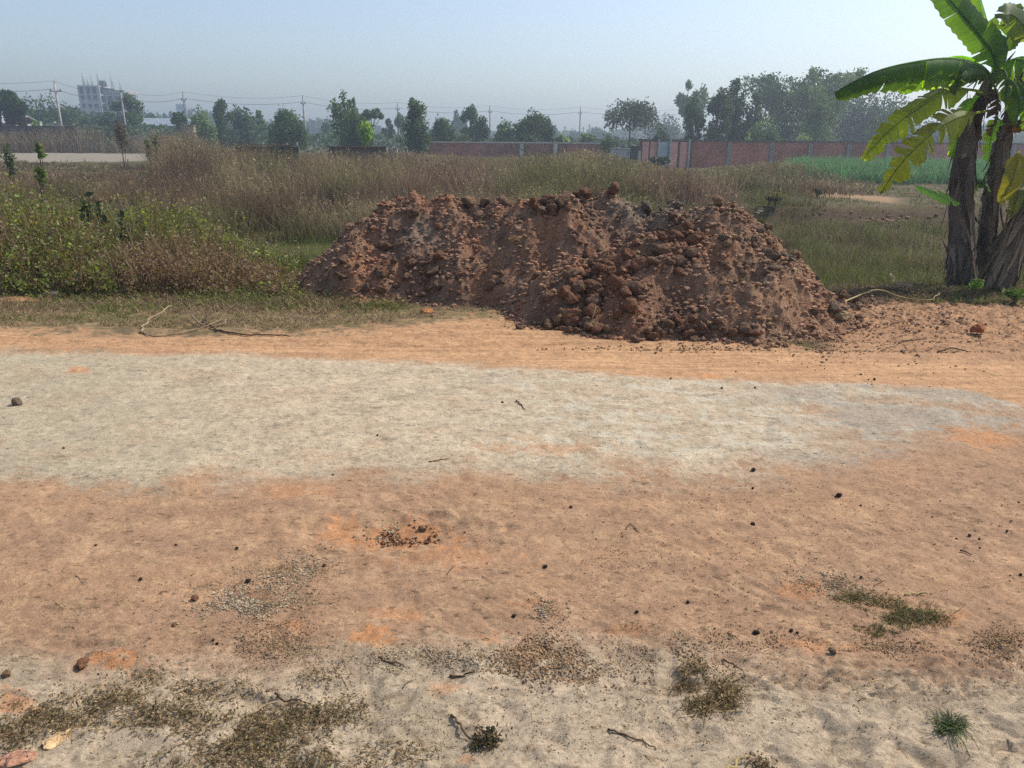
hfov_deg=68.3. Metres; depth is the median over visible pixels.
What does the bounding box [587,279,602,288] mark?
soil clod
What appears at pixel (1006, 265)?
banana plant
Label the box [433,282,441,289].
soil clod
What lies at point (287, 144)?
loose bricks
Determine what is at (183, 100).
power pole
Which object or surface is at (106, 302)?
trodden straw
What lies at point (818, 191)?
bush
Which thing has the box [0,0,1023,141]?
sky
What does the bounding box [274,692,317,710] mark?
twig
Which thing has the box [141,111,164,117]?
tree
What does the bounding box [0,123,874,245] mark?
dry grass
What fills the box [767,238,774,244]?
soil clod
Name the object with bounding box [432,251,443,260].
soil clod
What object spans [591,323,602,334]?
soil clod
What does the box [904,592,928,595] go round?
twig
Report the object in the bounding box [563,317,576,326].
soil clod
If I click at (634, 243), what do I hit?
soil clod
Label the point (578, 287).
soil clod
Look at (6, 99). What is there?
tree
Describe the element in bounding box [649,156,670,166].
bush
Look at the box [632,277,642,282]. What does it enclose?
soil clod
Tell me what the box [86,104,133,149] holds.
tree
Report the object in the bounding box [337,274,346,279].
soil clod
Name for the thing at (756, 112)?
tree
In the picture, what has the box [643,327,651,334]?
soil clod
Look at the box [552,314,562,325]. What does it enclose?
soil clod
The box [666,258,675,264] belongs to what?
soil clod
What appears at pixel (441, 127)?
tree
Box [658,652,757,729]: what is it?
grass clump
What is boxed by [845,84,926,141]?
tree
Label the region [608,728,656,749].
twig
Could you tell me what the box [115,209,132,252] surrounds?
shrub
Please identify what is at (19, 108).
tree
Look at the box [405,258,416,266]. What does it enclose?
soil clod
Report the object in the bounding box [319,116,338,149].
tree
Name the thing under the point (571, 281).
soil clod
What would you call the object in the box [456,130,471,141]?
tree
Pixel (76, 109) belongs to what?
tree
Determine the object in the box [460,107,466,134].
tree
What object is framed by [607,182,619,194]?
soil clod
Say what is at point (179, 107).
tower
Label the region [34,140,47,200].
sapling
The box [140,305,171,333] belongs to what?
dead branch
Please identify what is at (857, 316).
soil clod
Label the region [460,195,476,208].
soil clod
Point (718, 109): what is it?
tree
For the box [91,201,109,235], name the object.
shrub
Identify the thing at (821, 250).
short grass
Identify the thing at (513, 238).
flat clay slab
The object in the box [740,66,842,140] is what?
tree
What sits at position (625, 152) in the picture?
wall
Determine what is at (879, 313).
bent stalk
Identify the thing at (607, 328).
soil clod
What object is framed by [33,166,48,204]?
sapling
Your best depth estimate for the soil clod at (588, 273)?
7.13 m
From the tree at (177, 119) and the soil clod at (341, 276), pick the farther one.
the tree at (177, 119)
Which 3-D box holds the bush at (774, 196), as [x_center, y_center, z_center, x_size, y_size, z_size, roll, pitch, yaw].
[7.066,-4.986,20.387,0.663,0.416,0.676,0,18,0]
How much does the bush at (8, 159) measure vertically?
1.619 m
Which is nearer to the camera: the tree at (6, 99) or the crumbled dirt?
the crumbled dirt
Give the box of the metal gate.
[659,142,668,166]
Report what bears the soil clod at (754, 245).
on the earth mound
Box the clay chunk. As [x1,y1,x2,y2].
[420,308,432,313]
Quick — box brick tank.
[235,146,299,170]
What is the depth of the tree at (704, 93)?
102.65 m
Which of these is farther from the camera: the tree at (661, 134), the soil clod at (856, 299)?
the tree at (661, 134)
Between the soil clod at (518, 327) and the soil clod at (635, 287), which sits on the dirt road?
the soil clod at (518, 327)
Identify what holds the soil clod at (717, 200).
on the earth mound
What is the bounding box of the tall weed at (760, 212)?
[753,203,772,236]
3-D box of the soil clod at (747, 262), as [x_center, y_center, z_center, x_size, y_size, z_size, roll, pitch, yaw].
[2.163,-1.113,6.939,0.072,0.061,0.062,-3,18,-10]
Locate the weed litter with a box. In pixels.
[0,658,451,767]
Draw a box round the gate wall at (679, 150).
[639,139,692,167]
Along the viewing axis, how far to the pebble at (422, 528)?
3.29 m
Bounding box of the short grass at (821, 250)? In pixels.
[732,182,1023,288]
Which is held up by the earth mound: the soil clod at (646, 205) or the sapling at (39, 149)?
the soil clod at (646, 205)
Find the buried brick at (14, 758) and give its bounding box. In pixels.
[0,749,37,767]
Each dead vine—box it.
[143,318,222,336]
[191,314,225,325]
[205,311,288,336]
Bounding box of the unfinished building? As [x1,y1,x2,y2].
[77,73,138,121]
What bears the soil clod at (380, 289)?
on the earth mound
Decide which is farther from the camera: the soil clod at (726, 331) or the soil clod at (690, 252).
the soil clod at (690, 252)
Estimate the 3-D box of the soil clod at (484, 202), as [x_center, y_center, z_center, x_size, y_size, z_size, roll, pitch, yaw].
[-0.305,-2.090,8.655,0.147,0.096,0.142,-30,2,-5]
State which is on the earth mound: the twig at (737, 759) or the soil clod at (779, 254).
the soil clod at (779, 254)
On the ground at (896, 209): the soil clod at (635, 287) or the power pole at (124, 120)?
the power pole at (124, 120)
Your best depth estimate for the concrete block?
66.19 m
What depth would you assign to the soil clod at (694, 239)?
7.08 m
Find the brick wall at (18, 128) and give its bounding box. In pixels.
[0,125,78,152]
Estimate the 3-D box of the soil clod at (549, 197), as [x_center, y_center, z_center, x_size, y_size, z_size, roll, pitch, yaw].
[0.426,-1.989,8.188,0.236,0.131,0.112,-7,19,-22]
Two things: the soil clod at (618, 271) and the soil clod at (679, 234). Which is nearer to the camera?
the soil clod at (618, 271)
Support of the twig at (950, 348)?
on the ground at (896, 209)
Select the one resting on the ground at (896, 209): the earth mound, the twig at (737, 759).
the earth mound
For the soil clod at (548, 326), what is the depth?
6.75 m
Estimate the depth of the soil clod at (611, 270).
6.99 m
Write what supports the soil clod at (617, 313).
on the earth mound
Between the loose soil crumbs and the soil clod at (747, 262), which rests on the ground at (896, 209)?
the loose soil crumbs
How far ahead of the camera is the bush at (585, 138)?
75.87 m
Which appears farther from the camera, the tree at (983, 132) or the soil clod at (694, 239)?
the tree at (983, 132)
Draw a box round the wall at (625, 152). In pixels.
[610,148,640,160]
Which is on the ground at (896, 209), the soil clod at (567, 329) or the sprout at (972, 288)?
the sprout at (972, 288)
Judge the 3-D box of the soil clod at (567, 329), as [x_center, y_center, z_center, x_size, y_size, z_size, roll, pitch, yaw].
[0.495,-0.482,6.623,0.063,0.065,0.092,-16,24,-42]
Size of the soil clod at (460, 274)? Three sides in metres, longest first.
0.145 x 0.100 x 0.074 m
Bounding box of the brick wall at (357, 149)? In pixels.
[327,146,386,171]
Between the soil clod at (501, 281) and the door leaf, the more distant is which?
the door leaf
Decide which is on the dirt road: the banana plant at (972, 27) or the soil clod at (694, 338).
the soil clod at (694, 338)
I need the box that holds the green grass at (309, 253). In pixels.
[0,195,339,277]
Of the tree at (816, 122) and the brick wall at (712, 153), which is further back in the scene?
the tree at (816, 122)
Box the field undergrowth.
[3,119,646,153]
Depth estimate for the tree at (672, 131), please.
159.42 m
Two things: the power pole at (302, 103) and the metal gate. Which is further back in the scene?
the power pole at (302, 103)
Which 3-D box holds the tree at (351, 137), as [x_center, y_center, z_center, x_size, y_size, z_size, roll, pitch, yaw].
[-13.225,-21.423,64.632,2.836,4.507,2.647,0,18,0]
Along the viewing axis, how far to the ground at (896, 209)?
7.33 m
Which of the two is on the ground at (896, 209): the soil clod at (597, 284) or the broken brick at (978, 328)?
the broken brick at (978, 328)
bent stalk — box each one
[845,289,939,301]
[863,305,901,321]
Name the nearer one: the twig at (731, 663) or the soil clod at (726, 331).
the twig at (731, 663)
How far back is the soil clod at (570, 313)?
6.76 m
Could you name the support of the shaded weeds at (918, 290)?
on the ground at (896, 209)
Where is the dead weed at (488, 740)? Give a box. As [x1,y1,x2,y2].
[461,723,512,754]
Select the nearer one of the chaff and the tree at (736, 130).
the chaff
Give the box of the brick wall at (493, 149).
[417,141,602,158]
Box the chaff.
[73,418,1023,764]
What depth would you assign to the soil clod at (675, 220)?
7.61 m
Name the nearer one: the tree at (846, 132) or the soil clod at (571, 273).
the soil clod at (571, 273)
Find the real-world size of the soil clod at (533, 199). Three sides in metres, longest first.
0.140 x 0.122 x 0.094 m
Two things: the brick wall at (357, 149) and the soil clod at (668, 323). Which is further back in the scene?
the brick wall at (357, 149)
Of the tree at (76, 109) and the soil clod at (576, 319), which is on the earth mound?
the soil clod at (576, 319)
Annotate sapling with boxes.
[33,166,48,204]
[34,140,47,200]
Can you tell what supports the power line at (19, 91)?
attached to the power pole at (58, 107)
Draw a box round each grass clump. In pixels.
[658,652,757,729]
[805,587,956,640]
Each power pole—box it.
[49,82,62,125]
[119,90,129,151]
[181,91,186,123]
[301,95,307,148]
[488,108,491,137]
[578,107,581,137]
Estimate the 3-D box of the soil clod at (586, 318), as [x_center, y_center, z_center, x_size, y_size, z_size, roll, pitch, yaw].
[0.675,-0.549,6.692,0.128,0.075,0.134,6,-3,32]
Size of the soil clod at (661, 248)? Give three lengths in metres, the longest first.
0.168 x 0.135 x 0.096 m
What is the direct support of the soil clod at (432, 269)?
on the earth mound
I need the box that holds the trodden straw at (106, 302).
[0,276,497,332]
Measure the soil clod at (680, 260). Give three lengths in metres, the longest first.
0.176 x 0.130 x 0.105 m
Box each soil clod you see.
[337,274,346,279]
[338,254,348,263]
[360,283,370,291]
[374,270,384,277]
[375,285,387,293]
[376,241,391,250]
[379,267,388,276]
[389,258,397,263]
[392,283,400,288]
[401,272,410,279]
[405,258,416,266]
[410,208,419,215]
[418,260,428,265]
[424,286,431,291]
[426,263,438,275]
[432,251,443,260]
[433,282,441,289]
[434,222,441,229]
[454,271,465,277]
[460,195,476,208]
[480,198,491,206]
[486,279,496,290]
[496,195,512,207]
[497,279,504,283]
[515,324,523,329]
[528,195,537,205]
[531,202,542,209]
[533,271,539,277]
[537,205,548,214]
[540,290,553,301]
[542,194,558,201]
[543,318,553,326]
[544,323,552,329]
[547,203,558,213]
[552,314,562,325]
[553,194,564,205]
[556,307,564,314]
[557,196,570,206]
[558,308,583,319]
[559,284,572,298]
[562,268,579,278]
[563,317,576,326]
[564,326,571,332]
[565,292,578,303]
[568,277,577,285]
[570,281,585,293]
[570,316,581,325]
[573,293,580,302]
[573,327,580,332]
[579,187,592,198]
[579,270,585,276]
[581,247,596,258]
[582,317,595,322]
[583,279,597,292]
[583,303,600,317]
[583,323,592,330]
[585,295,602,305]
[586,270,591,277]
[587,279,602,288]
[588,258,594,265]
[591,267,599,274]
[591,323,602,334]
[593,262,607,271]
[596,287,607,297]
[599,258,614,266]
[601,290,608,296]
[602,324,612,332]
[606,274,625,291]
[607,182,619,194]
[607,266,615,274]
[612,309,622,318]
[614,267,623,274]
[618,302,623,309]
[619,285,631,297]
[621,248,636,259]
[623,297,637,313]
[625,280,643,294]
[629,256,649,272]
[630,335,641,342]
[631,239,638,246]
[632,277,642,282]
[641,200,651,210]
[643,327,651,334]
[646,332,659,340]
[647,256,660,264]
[653,243,670,254]
[653,326,664,334]
[656,227,666,231]
[656,230,670,237]
[657,231,667,239]
[660,319,674,326]
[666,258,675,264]
[667,211,677,220]
[668,235,676,241]
[669,230,683,239]
[671,314,681,321]
[673,217,679,224]
[673,255,686,267]
[674,201,683,208]
[674,267,684,275]
[674,326,681,332]
[676,319,686,325]
[678,216,685,223]
[680,325,687,331]
[681,231,688,236]
[682,220,694,230]
[682,329,695,338]
[684,247,698,259]
[687,234,701,243]
[688,314,697,323]
[689,335,697,341]
[692,231,704,239]
[697,321,706,330]
[709,324,717,329]
[711,196,724,204]
[713,319,721,323]
[718,234,728,240]
[718,261,726,265]
[721,329,728,334]
[723,239,731,246]
[728,328,738,336]
[737,322,751,333]
[743,260,751,264]
[747,329,760,335]
[750,235,757,241]
[751,242,758,247]
[757,227,764,232]
[762,248,771,256]
[764,223,772,229]
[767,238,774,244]
[768,265,781,270]
[769,252,777,259]
[772,250,781,260]
[790,250,801,258]
[812,309,819,314]
[828,300,837,312]
[834,306,842,313]
[838,289,847,297]
[852,296,862,301]
[854,314,863,319]
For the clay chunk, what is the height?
0.058 m
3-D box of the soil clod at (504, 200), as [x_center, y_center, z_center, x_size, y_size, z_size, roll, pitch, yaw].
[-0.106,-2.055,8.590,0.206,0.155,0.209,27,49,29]
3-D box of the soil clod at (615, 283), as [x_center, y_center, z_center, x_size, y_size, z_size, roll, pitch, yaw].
[0.940,-0.902,6.843,0.199,0.144,0.174,26,2,10]
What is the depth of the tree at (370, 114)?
78.47 m
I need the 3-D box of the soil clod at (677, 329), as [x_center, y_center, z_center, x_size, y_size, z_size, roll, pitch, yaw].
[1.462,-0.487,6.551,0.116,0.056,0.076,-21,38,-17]
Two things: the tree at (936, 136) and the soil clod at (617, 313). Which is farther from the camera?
the tree at (936, 136)
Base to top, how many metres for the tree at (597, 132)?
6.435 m
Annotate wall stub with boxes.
[388,148,397,163]
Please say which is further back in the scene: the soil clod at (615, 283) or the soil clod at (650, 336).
the soil clod at (615, 283)
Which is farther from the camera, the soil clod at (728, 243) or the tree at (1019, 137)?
the tree at (1019, 137)
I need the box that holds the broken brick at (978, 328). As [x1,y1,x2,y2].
[969,323,984,332]
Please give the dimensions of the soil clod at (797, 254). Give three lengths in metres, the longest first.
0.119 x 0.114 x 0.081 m
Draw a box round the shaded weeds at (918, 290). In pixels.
[822,248,1023,305]
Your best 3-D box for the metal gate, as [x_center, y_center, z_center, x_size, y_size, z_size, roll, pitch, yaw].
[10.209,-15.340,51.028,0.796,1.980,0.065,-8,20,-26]
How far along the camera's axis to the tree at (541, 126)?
73.15 m
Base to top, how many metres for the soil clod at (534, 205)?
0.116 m
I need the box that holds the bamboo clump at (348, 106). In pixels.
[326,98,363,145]
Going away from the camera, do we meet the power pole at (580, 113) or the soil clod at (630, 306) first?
the soil clod at (630, 306)
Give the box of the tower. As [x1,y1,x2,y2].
[176,104,190,114]
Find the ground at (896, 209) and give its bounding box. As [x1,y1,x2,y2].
[0,142,1023,361]
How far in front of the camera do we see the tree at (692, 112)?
65.69 m
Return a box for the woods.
[40,103,1022,144]
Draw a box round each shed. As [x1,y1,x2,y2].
[1,115,42,125]
[134,118,196,142]
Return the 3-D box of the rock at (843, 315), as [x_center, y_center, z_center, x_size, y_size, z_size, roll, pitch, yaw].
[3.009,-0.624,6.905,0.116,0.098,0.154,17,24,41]
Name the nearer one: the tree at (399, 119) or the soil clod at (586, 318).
the soil clod at (586, 318)
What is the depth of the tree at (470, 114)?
82.79 m
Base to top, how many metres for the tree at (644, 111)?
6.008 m
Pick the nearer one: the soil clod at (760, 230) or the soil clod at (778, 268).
the soil clod at (778, 268)
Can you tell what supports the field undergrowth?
on the ground at (896, 209)
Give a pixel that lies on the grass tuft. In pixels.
(954, 727)
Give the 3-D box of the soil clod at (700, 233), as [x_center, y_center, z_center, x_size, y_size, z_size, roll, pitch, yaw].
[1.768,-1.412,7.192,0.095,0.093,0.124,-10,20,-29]
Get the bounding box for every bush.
[0,143,17,187]
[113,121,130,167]
[142,133,153,171]
[150,134,160,158]
[358,120,373,145]
[577,133,595,141]
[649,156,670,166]
[761,192,785,206]
[812,188,824,197]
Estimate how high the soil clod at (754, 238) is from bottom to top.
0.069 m
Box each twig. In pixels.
[244,701,276,716]
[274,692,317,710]
[378,656,401,664]
[449,671,474,677]
[450,714,478,743]
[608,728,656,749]
[722,658,741,669]
[726,755,748,767]
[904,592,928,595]
[937,347,967,352]
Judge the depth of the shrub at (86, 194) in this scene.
9.57 m
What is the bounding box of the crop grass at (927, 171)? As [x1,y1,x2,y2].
[781,152,1023,184]
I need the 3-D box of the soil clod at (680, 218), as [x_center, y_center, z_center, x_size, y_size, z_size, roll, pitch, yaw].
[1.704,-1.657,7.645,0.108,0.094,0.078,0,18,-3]
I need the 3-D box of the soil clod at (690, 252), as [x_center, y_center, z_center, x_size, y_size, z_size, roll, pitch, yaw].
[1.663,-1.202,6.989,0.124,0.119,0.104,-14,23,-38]
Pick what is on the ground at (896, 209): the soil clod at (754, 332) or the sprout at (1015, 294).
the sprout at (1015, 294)
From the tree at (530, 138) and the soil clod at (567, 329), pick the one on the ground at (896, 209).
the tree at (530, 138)
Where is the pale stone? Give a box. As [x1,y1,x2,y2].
[42,290,59,295]
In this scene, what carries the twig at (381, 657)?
on the dirt road
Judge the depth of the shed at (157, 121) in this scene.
140.00 m
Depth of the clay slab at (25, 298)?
7.78 m
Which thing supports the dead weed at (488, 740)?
on the sandy verge
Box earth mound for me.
[298,190,858,344]
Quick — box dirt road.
[0,314,1023,671]
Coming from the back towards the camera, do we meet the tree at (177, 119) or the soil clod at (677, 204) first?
the tree at (177, 119)
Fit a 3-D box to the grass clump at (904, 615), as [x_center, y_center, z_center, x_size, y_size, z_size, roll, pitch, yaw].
[1.331,0.846,2.744,0.554,0.156,0.409,-4,18,-13]
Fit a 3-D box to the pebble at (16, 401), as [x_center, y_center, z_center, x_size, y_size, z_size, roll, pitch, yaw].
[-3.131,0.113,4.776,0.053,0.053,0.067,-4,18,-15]
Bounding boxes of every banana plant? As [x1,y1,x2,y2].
[834,0,1023,286]
[974,151,1023,291]
[976,2,1023,285]
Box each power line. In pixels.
[0,89,49,91]
[186,98,297,104]
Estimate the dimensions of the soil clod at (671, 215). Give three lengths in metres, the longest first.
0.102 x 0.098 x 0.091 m
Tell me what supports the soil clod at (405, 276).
on the earth mound
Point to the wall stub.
(393, 149)
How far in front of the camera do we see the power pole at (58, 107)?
82.62 m
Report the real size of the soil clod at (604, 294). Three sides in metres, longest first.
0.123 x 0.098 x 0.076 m
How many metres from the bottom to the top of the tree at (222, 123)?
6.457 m
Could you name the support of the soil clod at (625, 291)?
on the earth mound
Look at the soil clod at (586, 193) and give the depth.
8.08 m
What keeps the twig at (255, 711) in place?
on the sandy verge
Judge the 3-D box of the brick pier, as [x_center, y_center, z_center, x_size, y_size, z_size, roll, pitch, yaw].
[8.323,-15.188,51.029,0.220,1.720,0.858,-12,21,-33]
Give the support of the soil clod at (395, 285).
on the earth mound
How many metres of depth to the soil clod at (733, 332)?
6.37 m
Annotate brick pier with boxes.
[630,146,638,163]
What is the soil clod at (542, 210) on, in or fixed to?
on the earth mound
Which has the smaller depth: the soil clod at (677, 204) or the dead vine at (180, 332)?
the dead vine at (180, 332)
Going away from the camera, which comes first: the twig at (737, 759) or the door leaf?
the twig at (737, 759)
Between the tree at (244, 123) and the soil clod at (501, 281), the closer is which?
the soil clod at (501, 281)
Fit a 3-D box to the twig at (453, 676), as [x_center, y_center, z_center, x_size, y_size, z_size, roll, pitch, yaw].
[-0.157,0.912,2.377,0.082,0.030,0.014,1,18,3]
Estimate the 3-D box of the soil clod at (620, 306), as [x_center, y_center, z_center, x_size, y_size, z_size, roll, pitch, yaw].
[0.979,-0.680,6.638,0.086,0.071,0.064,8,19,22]
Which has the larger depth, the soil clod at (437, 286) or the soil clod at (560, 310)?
the soil clod at (437, 286)
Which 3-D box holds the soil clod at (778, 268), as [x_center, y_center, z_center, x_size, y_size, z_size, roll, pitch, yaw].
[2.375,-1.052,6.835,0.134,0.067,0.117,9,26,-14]
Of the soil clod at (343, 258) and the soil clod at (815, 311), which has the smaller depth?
the soil clod at (815, 311)
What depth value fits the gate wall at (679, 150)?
51.20 m
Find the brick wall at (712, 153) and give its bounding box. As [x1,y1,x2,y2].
[689,140,1023,167]
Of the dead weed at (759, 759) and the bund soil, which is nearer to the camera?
the dead weed at (759, 759)
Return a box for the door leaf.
[659,142,668,166]
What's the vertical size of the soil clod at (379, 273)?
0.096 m
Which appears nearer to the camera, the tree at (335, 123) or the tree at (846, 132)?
the tree at (335, 123)
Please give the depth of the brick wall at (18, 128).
81.21 m
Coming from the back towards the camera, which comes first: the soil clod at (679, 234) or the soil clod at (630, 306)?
the soil clod at (679, 234)
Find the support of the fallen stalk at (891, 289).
on the ground at (896, 209)
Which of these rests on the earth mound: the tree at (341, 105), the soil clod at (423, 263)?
the soil clod at (423, 263)
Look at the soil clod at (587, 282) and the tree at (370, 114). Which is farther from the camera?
the tree at (370, 114)
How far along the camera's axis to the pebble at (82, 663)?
2.39 m
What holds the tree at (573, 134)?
on the ground at (896, 209)
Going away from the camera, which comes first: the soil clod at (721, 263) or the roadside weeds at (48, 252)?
the soil clod at (721, 263)
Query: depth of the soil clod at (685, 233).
7.19 m
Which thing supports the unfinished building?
on the ground at (896, 209)
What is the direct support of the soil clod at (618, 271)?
on the earth mound
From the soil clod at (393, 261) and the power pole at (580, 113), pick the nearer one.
the soil clod at (393, 261)
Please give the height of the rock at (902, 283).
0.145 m
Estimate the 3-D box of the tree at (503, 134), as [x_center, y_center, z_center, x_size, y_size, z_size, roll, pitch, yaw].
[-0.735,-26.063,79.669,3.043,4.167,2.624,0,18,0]
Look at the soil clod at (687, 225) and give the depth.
7.25 m
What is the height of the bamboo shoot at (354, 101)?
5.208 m
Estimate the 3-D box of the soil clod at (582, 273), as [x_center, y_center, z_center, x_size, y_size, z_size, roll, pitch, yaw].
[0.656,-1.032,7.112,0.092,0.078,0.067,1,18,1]
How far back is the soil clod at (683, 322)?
6.54 m
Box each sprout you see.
[966,278,984,298]
[1001,287,1023,303]
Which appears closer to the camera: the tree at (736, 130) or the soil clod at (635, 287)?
the soil clod at (635, 287)
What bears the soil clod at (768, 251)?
on the earth mound
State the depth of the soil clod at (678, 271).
6.87 m
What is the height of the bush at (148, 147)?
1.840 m
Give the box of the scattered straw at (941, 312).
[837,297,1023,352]
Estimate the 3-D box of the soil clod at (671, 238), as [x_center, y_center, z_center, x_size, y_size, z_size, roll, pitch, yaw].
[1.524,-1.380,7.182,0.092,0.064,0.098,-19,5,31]
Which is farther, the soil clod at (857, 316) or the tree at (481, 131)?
the tree at (481, 131)
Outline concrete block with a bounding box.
[180,125,196,141]
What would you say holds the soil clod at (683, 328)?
on the earth mound
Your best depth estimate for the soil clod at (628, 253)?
7.09 m
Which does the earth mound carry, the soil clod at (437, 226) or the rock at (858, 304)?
the soil clod at (437, 226)
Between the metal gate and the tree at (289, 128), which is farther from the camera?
the tree at (289, 128)
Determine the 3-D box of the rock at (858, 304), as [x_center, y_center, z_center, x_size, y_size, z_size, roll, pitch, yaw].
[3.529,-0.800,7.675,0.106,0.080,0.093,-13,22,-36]
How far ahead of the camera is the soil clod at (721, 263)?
6.86 m
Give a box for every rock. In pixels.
[833,311,849,320]
[855,301,863,308]
[893,281,913,289]
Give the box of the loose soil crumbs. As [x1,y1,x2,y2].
[298,193,852,344]
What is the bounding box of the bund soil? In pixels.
[813,205,946,224]
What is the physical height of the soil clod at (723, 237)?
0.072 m
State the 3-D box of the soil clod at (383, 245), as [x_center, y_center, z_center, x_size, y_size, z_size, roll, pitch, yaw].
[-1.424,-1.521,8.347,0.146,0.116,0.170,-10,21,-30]
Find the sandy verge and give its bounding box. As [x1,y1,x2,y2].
[0,664,1023,767]
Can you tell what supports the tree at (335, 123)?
on the ground at (896, 209)
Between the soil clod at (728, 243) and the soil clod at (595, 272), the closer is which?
the soil clod at (728, 243)
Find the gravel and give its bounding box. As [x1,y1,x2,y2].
[0,447,1023,767]
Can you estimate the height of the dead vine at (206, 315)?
0.080 m
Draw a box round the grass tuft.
[919,703,982,756]
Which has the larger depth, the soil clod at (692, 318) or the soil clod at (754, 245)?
the soil clod at (754, 245)
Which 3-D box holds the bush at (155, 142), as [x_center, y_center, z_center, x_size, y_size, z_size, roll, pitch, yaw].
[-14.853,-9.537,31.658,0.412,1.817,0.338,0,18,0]
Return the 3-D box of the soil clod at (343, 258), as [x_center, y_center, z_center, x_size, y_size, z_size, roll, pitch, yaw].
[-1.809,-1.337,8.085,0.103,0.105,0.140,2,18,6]
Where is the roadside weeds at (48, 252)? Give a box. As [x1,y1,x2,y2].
[0,172,304,299]
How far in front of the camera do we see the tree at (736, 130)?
67.26 m
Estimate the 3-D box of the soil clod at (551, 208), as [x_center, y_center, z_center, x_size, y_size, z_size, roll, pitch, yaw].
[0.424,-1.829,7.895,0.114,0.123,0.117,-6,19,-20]
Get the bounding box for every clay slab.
[0,296,38,302]
[508,236,521,241]
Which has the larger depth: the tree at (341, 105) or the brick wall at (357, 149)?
the tree at (341, 105)
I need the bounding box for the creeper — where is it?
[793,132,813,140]
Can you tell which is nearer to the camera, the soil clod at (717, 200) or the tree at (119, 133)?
the soil clod at (717, 200)
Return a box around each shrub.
[76,187,95,256]
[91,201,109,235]
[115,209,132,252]
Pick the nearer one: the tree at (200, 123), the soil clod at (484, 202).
the soil clod at (484, 202)
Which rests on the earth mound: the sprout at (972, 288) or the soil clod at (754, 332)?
the soil clod at (754, 332)
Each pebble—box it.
[2,669,10,676]
[11,397,22,405]
[76,656,89,669]
[191,594,198,600]
[418,525,426,531]
[828,647,836,654]
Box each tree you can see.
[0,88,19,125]
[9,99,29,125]
[21,92,80,125]
[56,105,90,146]
[73,111,106,148]
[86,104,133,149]
[107,92,144,149]
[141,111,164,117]
[170,111,187,133]
[187,104,217,145]
[212,97,238,146]
[226,104,259,145]
[249,110,268,145]
[264,104,308,149]
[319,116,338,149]
[342,106,373,145]
[361,108,383,145]
[381,118,395,148]
[394,112,404,151]
[398,97,431,154]
[427,114,457,140]
[451,109,462,135]
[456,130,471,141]
[459,104,481,141]
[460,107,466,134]
[473,115,490,141]
[492,117,516,141]
[508,107,557,143]
[515,131,545,155]
[553,124,563,137]
[567,129,581,139]
[585,126,613,138]
[599,96,659,147]
[599,133,617,155]
[643,113,684,138]
[652,124,669,138]
[673,79,703,136]
[681,94,705,139]
[694,83,708,139]
[702,86,733,141]
[723,75,747,139]
[739,91,765,139]
[740,66,842,140]
[748,113,782,140]
[796,90,835,142]
[828,95,886,140]
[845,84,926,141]
[865,108,897,141]
[909,115,954,143]
[978,125,996,142]
[1012,131,1023,142]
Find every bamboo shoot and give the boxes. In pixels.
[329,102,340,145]
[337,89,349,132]
[343,97,357,133]
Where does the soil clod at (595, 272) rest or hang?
on the earth mound
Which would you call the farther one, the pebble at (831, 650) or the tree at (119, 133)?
the tree at (119, 133)
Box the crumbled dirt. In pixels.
[285,277,1020,547]
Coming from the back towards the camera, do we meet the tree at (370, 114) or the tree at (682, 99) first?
the tree at (682, 99)
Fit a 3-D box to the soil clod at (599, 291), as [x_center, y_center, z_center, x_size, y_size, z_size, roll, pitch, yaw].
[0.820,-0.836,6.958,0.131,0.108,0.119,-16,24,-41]
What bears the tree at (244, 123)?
on the ground at (896, 209)
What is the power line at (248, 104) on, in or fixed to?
attached to the power pole at (183, 100)
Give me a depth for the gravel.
2.52 m
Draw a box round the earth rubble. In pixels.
[290,190,871,348]
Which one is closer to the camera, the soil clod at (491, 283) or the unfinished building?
the soil clod at (491, 283)
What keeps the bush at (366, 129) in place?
on the ground at (896, 209)
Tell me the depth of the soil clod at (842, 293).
7.07 m
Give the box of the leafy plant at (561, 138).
[554,132,570,141]
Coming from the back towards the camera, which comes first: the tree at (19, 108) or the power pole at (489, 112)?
the power pole at (489, 112)
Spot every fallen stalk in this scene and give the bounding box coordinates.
[866,287,921,293]
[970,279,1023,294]
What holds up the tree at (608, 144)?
on the ground at (896, 209)
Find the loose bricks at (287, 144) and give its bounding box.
[236,142,297,145]
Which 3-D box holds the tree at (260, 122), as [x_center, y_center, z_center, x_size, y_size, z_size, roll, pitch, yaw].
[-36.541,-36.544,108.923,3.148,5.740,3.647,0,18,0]
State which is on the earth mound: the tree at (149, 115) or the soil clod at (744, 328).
the soil clod at (744, 328)
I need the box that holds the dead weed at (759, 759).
[740,751,777,767]
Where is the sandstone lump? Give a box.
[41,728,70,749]

